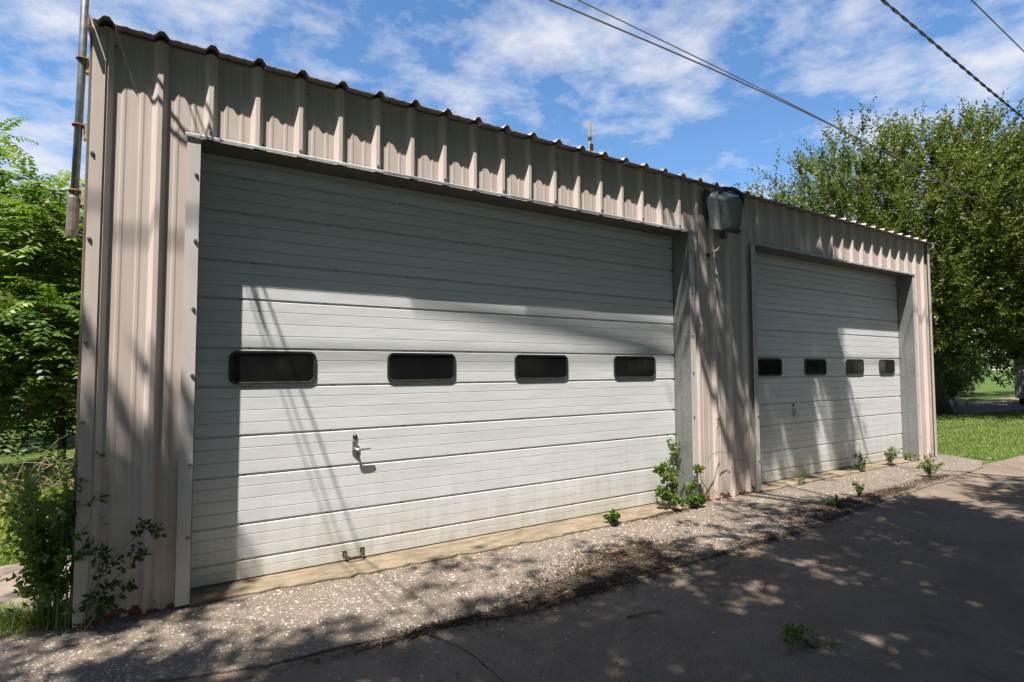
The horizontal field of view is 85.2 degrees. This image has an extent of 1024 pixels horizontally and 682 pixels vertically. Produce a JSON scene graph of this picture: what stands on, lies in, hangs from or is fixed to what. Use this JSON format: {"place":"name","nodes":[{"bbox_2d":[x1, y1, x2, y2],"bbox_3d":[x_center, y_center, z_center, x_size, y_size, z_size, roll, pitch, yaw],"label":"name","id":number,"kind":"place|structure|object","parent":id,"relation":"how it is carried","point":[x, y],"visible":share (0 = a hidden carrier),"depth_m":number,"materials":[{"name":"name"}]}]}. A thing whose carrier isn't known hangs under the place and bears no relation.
{"place":"outdoors","nodes":[
{"label":"outdoors","id":0,"kind":"place"},
{"bbox_2d":[0,556,70,619],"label":"side path","id":1,"kind":"structure","parent":0,"point":[7,587],"depth_m":4.08,"materials":[{"name":"concrete"}]},
{"bbox_2d":[0,455,73,565],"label":"tall grass","id":2,"kind":"structure","parent":0,"point":[3,537],"depth_m":6.10,"materials":[{"name":"green plant"}]},
{"bbox_2d":[0,454,983,681],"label":"apron","id":3,"kind":"object","parent":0,"point":[261,630],"visible":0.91,"depth_m":3.72,"materials":[{"name":"grey gravel"}]},
{"bbox_2d":[0,653,25,679],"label":"grass clump","id":4,"kind":"object","parent":3,"relation":"on","point":[15,668],"visible":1,"depth_m":2.86,"materials":[{"name":"green plant"}]},
{"bbox_2d":[0,594,104,641],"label":"grass clump","id":5,"kind":"object","parent":3,"relation":"on","point":[25,619],"visible":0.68,"depth_m":3.42,"materials":[{"name":"green plant"}]},
{"bbox_2d":[0,440,108,631],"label":"weed bush","id":6,"kind":"object","parent":3,"relation":"on","point":[45,565],"visible":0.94,"depth_m":3.39,"materials":[{"name":"green plant"}]},
{"bbox_2d":[78,516,166,631],"bbox_3d":[-2.418,1.419,3.458,0.465,0.675,0.261,2,-3,-32],"label":"arching weed","id":7,"kind":"object","parent":3,"relation":"on","point":[107,602],"visible":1,"depth_m":3.41,"materials":[{"name":"green plant"}]},
{"bbox_2d":[354,602,525,652],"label":"drifted soil","id":8,"kind":"structure","parent":3,"relation":"on","point":[436,627],"depth_m":3.40,"materials":[{"name":"brown soil"}]},
{"bbox_2d":[504,556,678,601],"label":"drifted soil","id":9,"kind":"structure","parent":3,"relation":"on","point":[543,587],"depth_m":4.15,"materials":[{"name":"brown soil"}]},
{"bbox_2d":[558,580,591,594],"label":"twig","id":10,"kind":"object","parent":9,"relation":"on","point":[573,588],"visible":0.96,"depth_m":3.95,"materials":[{"name":"brown wood"}]},
{"bbox_2d":[602,507,620,523],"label":"weed","id":11,"kind":"object","parent":3,"relation":"on","point":[613,516],"visible":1,"depth_m":5.57,"materials":[{"name":"green plant"}]},
{"bbox_2d":[599,543,671,561],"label":"drifted soil","id":12,"kind":"structure","parent":3,"relation":"on","point":[642,552],"depth_m":4.76,"materials":[{"name":"brown soil"}]},
{"bbox_2d":[652,434,707,508],"bbox_3d":[1.836,1.464,6.324,0.680,0.829,0.489,2,-3,-32],"label":"bindweed","id":13,"kind":"object","parent":3,"relation":"on","point":[668,492],"visible":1,"depth_m":6.25,"materials":[{"name":"green plant"}]},
{"bbox_2d":[790,470,808,483],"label":"weed","id":14,"kind":"object","parent":3,"relation":"on","point":[800,478],"visible":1,"depth_m":7.55,"materials":[{"name":"green plant"}]},
{"bbox_2d":[800,511,851,523],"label":"drifted soil","id":15,"kind":"structure","parent":3,"relation":"on","point":[831,516],"depth_m":5.86,"materials":[{"name":"brown soil"}]},
{"bbox_2d":[853,451,866,470],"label":"weed","id":16,"kind":"object","parent":3,"relation":"on","point":[858,465],"visible":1,"depth_m":8.46,"materials":[{"name":"green plant"}]},
{"bbox_2d":[814,487,911,510],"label":"drifted soil","id":17,"kind":"structure","parent":3,"relation":"on","point":[884,493],"depth_m":6.72,"materials":[{"name":"brown soil"}]},
{"bbox_2d":[851,481,864,496],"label":"weed","id":18,"kind":"object","parent":17,"relation":"on","point":[859,489],"visible":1,"depth_m":6.75,"materials":[{"name":"green plant"}]},
{"bbox_2d":[883,445,899,465],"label":"weed","id":19,"kind":"object","parent":3,"relation":"on","point":[889,457],"visible":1,"depth_m":8.91,"materials":[{"name":"green plant"}]},
{"bbox_2d":[899,451,920,460],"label":"weed","id":20,"kind":"object","parent":3,"relation":"on","point":[905,455],"visible":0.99,"depth_m":9.37,"materials":[{"name":"green plant"}]},
{"bbox_2d":[922,474,950,480],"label":"drifted soil","id":21,"kind":"structure","parent":3,"relation":"on","point":[932,477],"depth_m":7.93,"materials":[{"name":"brown soil"}]},
{"bbox_2d":[916,457,944,476],"bbox_3d":[5.998,1.810,8.027,0.330,0.302,0.315,2,-3,-32],"label":"weed","id":22,"kind":"object","parent":21,"relation":"on","point":[928,467],"visible":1,"depth_m":8.00,"materials":[{"name":"green plant"}]},
{"bbox_2d":[0,370,1023,630],"bbox_3d":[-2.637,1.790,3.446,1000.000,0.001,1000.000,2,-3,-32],"label":"ground","id":23,"kind":"structure","parent":0,"point":[988,388],"depth_m":12.26,"materials":[{"name":"green plant"}]},
{"bbox_2d":[0,433,74,511],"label":"dead vine","id":24,"kind":"object","parent":23,"relation":"on","point":[2,481],"visible":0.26,"depth_m":6.13,"materials":[{"name":"brown plant"}]},
{"bbox_2d":[0,283,80,462],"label":"pinnate tree","id":25,"kind":"object","parent":23,"relation":"on","point":[40,350],"visible":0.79,"depth_m":6.61,"materials":[{"name":"green plant"}]},
{"bbox_2d":[0,117,83,471],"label":"pinnate tree","id":26,"kind":"object","parent":23,"relation":"on","point":[3,152],"visible":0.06,"depth_m":8.14,"materials":[{"name":"green plant"}]},
{"bbox_2d":[0,198,83,447],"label":"backing tree","id":27,"kind":"object","parent":23,"relation":"on","point":[5,443],"visible":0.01,"depth_m":11.45,"materials":[{"name":"green plant"}]},
{"bbox_2d":[0,148,84,480],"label":"pinnate tree","id":28,"kind":"object","parent":23,"relation":"on","point":[44,213],"visible":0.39,"depth_m":7.10,"materials":[{"name":"green plant"}]},
{"bbox_2d":[69,14,937,627],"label":"garage","id":29,"kind":"structure","parent":23,"relation":"on","point":[331,330],"depth_m":4.83,"materials":[{"name":"paint"}]},
{"bbox_2d":[65,0,88,237],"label":"service mast","id":30,"kind":"object","parent":29,"relation":"attached to","point":[73,206],"visible":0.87,"depth_m":3.74,"materials":[{"name":"metal"}]},
{"bbox_2d":[190,153,675,589],"bbox_3d":[-0.165,0.222,5.329,4.996,3.201,0.125,2,-3,-32],"label":"overhead door","id":31,"kind":"structure","parent":29,"relation":"in","point":[381,369],"depth_m":4.85,"materials":[{"name":"paint"}]},
{"bbox_2d":[588,120,597,150],"bbox_3d":[0.857,-2.133,5.886,0.124,0.391,0.057,2,-3,-32],"label":"roof post","id":32,"kind":"object","parent":29,"relation":"on","point":[590,145],"visible":1,"depth_m":5.86,"materials":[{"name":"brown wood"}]},
{"bbox_2d":[699,417,747,494],"bbox_3d":[2.532,1.381,6.681,1.028,0.925,0.060,2,-4,-37],"label":"trailing vine","id":33,"kind":"object","parent":29,"relation":"hanging from","point":[709,457],"visible":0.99,"depth_m":6.57,"materials":[{"name":"brown plant"}]},
{"bbox_2d":[704,186,744,256],"bbox_3d":[2.603,-1.435,6.776,0.535,0.830,0.278,2,-3,-32],"label":"floodlight","id":34,"kind":"object","parent":29,"relation":"attached to","point":[723,211],"visible":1,"depth_m":6.75,"materials":[{"name":"grey metal"}]},
{"bbox_2d":[755,252,902,482],"bbox_3d":[4.902,0.369,8.548,4.431,3.201,0.109,2,-3,-32],"label":"overhead door","id":35,"kind":"structure","parent":29,"relation":"in","point":[828,345],"depth_m":8.43,"materials":[{"name":"paint"}]},
{"bbox_2d":[734,87,1023,414],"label":"shade tree","id":36,"kind":"object","parent":23,"relation":"on","point":[993,178],"visible":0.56,"depth_m":17.70,"materials":[{"name":"green plant"}]},
{"bbox_2d":[577,0,1023,227],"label":"power line","id":37,"kind":"object","parent":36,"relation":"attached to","point":[743,80],"visible":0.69,"depth_m":10.14,"materials":[{"name":"black rubber"}]},
{"bbox_2d":[880,0,1023,119],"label":"power line","id":38,"kind":"object","parent":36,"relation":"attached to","point":[914,26],"visible":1,"depth_m":10.68,"materials":[{"name":"black rubber"}]},
{"bbox_2d":[940,360,955,399],"bbox_3d":[16.305,1.360,23.013,3.602,3.502,3.096,2,-3,-32],"label":"understory shrub","id":39,"kind":"object","parent":23,"relation":"on","point":[950,372],"depth_m":22.54,"materials":[{"name":"green plant"}]},
{"bbox_2d":[936,325,985,386],"bbox_3d":[23.313,1.098,30.563,7.730,4.644,3.681,2,-3,-32],"label":"understory shrub","id":40,"kind":"object","parent":23,"relation":"on","point":[972,365],"visible":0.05,"depth_m":30.00,"materials":[{"name":"green plant"}]},
{"bbox_2d":[943,360,987,399],"bbox_3d":[20.805,1.927,27.171,4.038,2.742,3.256,2,-3,-32],"label":"understory shrub","id":41,"kind":"object","parent":23,"relation":"on","point":[951,389],"visible":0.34,"depth_m":26.57,"materials":[{"name":"green plant"}]},
{"bbox_2d":[923,136,1023,325],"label":"shade tree","id":42,"kind":"object","parent":23,"relation":"on","point":[1000,252],"visible":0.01,"depth_m":21.71,"materials":[{"name":"green plant"}]},
{"bbox_2d":[548,0,1023,226],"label":"power line","id":43,"kind":"object","parent":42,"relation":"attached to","point":[598,20],"visible":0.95,"depth_m":9.60,"materials":[{"name":"black rubber"}]},
{"bbox_2d":[950,319,1015,396],"bbox_3d":[25.387,-0.558,33.767,9.102,8.024,10.062,-2,-3,27],"label":"woodland tree","id":44,"kind":"object","parent":23,"relation":"on","point":[989,367],"visible":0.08,"depth_m":31.13,"materials":[{"name":"green plant"}]},
{"bbox_2d":[995,348,1014,387],"bbox_3d":[33.243,-0.351,31.846,9.861,8.032,9.594,2,-3,-32],"label":"woodland tree","id":45,"kind":"object","parent":23,"relation":"on","point":[1011,377],"visible":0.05,"depth_m":34.43,"materials":[{"name":"green plant"}]},
{"bbox_2d":[1006,338,1023,403],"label":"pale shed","id":46,"kind":"structure","parent":23,"relation":"on","point":[1019,388],"depth_m":24.08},
{"bbox_2d":[0,0,1023,369],"label":"sky","id":47,"kind":"structure","parent":0,"point":[546,68],"materials":[{"name":"blue"}]},
{"bbox_2d":[172,455,1023,681],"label":"road","id":48,"kind":"structure","parent":0,"point":[945,615],"depth_m":3.50,"materials":[{"name":"grey asphalt"}]},
{"bbox_2d":[223,472,964,681],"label":"leaf litter","id":49,"kind":"object","parent":48,"relation":"on","point":[541,602],"visible":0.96,"depth_m":4.34,"materials":[{"name":"brown plant"}]},
{"bbox_2d":[822,495,851,505],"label":"weed","id":50,"kind":"object","parent":49,"relation":"on","point":[835,501],"visible":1,"depth_m":6.27,"materials":[{"name":"green plant"}]},
{"bbox_2d":[627,610,661,617],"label":"twig","id":51,"kind":"object","parent":48,"relation":"on","point":[635,614],"visible":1,"depth_m":3.58,"materials":[{"name":"brown wood"}]},
{"bbox_2d":[713,531,804,556],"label":"drifted soil","id":52,"kind":"structure","parent":48,"relation":"on","point":[764,541],"depth_m":5.02,"materials":[{"name":"brown soil"}]},
{"bbox_2d":[778,622,849,650],"bbox_3d":[1.678,1.695,3.133,0.354,0.150,0.277,-2,-4,39],"label":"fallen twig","id":53,"kind":"object","parent":48,"relation":"on","point":[797,636],"visible":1,"depth_m":3.17,"materials":[{"name":"green plant"}]},
{"bbox_2d":[936,410,1023,459],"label":"lawn grass","id":54,"kind":"structure","parent":0,"point":[1001,417],"depth_m":13.18,"materials":[{"name":"green plant"}]},
{"bbox_2d":[951,397,1023,413],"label":"driveway","id":55,"kind":"structure","parent":0,"point":[994,405],"depth_m":22.80,"materials":[{"name":"concrete"}]},
{"bbox_2d":[950,398,964,405],"bbox_3d":[18.785,2.582,23.526,0.698,0.306,0.418,2,-3,-32],"label":"edging stone","id":56,"kind":"object","parent":55,"relation":"on","point":[958,401],"visible":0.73,"depth_m":23.32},
{"bbox_2d":[964,399,971,404],"bbox_3d":[19.445,2.614,23.884,0.619,0.275,0.370,2,-3,-32],"label":"edging stone","id":57,"kind":"object","parent":55,"relation":"on","point":[968,401],"visible":0.52,"depth_m":23.68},
{"bbox_2d":[971,0,1023,51],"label":"power line","id":58,"kind":"object","parent":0,"point":[997,25],"visible":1,"depth_m":8.95,"materials":[{"name":"black rubber"}]}
]}

